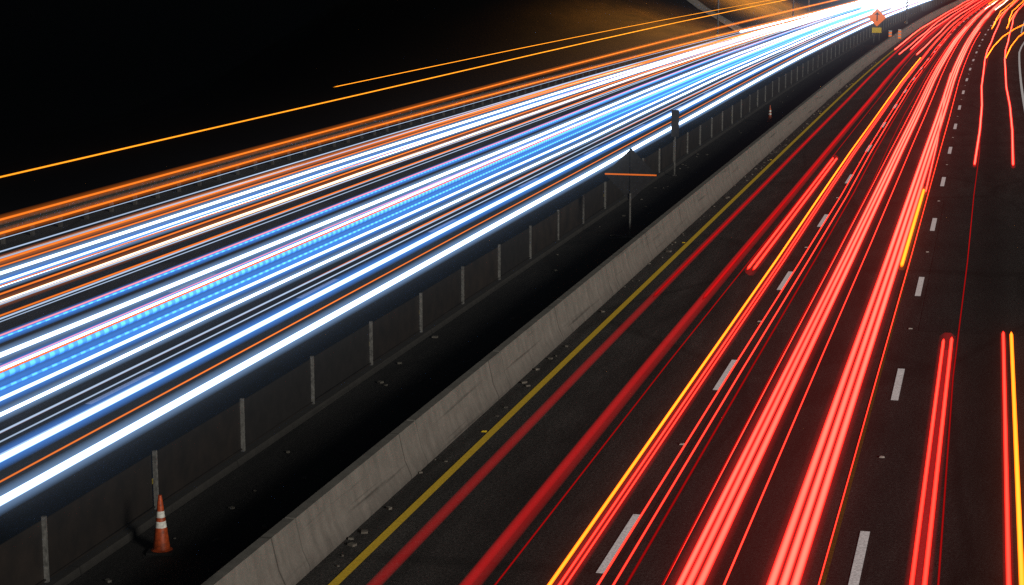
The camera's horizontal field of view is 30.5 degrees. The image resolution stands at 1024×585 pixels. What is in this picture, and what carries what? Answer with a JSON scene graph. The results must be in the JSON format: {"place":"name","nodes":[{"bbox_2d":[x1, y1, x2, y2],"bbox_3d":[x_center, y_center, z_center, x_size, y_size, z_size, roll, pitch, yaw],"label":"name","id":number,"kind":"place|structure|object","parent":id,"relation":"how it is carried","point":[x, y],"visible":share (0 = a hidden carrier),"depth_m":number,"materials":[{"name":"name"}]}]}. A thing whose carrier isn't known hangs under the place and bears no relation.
{"place":"outdoors","nodes":[
{"label":"outdoors","id":0,"kind":"place"},
{"bbox_2d":[0,0,861,584],"bbox_3d":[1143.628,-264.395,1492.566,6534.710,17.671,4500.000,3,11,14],"label":"ground","id":1,"kind":"structure","parent":0,"point":[80,78],"depth_m":195.30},
{"bbox_2d":[716,0,719,38],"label":"light pole","id":2,"kind":"object","parent":1,"relation":"on","point":[717,20],"visible":0.79,"depth_m":190.81,"materials":[{"name":"metal"}]},
{"bbox_2d":[791,0,794,19],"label":"light pole","id":3,"kind":"object","parent":1,"relation":"on","point":[793,10],"visible":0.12,"depth_m":238.98,"materials":[{"name":"metal"}]},
{"bbox_2d":[0,0,928,505],"bbox_3d":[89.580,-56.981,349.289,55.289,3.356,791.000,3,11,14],"label":"light trails","id":4,"kind":"object","parent":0,"point":[58,348],"visible":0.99,"depth_m":57.38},
{"bbox_2d":[0,0,1023,584],"bbox_3d":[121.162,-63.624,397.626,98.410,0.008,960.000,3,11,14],"label":"road","id":5,"kind":"structure","parent":0,"point":[482,512],"depth_m":44.07,"materials":[{"name":"black asphalt"}]},
{"bbox_2d":[146,495,176,555],"bbox_3d":[-5.426,3.568,29.003,0.400,0.910,0.400,0,10,2],"label":"traffic cone","id":6,"kind":"object","parent":5,"relation":"on","point":[161,546],"visible":1,"depth_m":28.94,"materials":[{"name":"orange plastic"}]},
{"bbox_2d":[0,55,636,243],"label":"guardrail","id":7,"kind":"object","parent":5,"relation":"on","point":[32,217],"visible":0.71,"depth_m":77.10,"materials":[{"name":"grey metal"}]},
{"bbox_2d":[0,0,950,584],"bbox_3d":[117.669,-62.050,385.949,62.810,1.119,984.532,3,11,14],"label":"glare screen fence","id":8,"kind":"object","parent":5,"relation":"on","point":[80,536],"visible":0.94,"depth_m":37.01,"materials":[{"name":"metal"}]},
{"bbox_2d":[0,1,1023,584],"bbox_3d":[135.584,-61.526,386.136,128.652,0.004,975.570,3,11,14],"label":"road markings","id":9,"kind":"object","parent":5,"relation":"on","point":[604,565],"visible":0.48,"depth_m":40.28,"materials":[{"name":"white paint"}]},
{"bbox_2d":[105,55,965,582],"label":"road debris","id":10,"kind":"object","parent":5,"relation":"on","point":[535,369],"visible":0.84,"depth_m":41.58,"materials":[{"name":"grey"}]},
{"bbox_2d":[201,0,969,584],"bbox_3d":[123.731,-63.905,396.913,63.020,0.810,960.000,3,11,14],"label":"median barrier","id":11,"kind":"object","parent":5,"relation":"on","point":[305,538],"visible":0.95,"depth_m":37.01,"materials":[{"name":"concrete"}]},
{"bbox_2d":[605,148,656,238],"bbox_3d":[3.801,-3.183,60.278,1.697,2.898,0.860,3,11,14],"label":"road sign","id":12,"kind":"object","parent":5,"relation":"on","point":[630,174],"visible":0.88,"depth_m":60.20,"materials":[{"name":"black"}]},
{"bbox_2d":[671,110,678,175],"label":"sign post","id":13,"kind":"object","parent":5,"relation":"on","point":[674,123],"visible":1,"depth_m":76.74,"materials":[{"name":"metal"}]},
{"bbox_2d":[766,105,773,122],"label":"traffic cone","id":14,"kind":"object","parent":5,"relation":"on","point":[769,119],"visible":1,"depth_m":100.54,"materials":[{"name":"orange plastic"}]},
{"bbox_2d":[868,8,900,44],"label":"road sign","id":15,"kind":"object","parent":5,"relation":"on","point":[876,17],"visible":0.84,"depth_m":181.20,"materials":[{"name":"orange metal"}]},
{"bbox_2d":[905,0,907,25],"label":"pole","id":16,"kind":"object","parent":5,"relation":"on","point":[906,23],"visible":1,"depth_m":224.92,"materials":[{"name":"metal"}]},
{"bbox_2d":[687,0,742,30],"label":"embankment path","id":17,"kind":"structure","parent":0,"point":[705,9],"depth_m":212.25,"materials":[{"name":"concrete"}]},
{"bbox_2d":[494,0,1023,584],"bbox_3d":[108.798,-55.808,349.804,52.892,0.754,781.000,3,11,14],"label":"light trails","id":18,"kind":"object","parent":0,"point":[728,494],"visible":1,"depth_m":35.50,"materials":[{"name":"red"}]}
]}

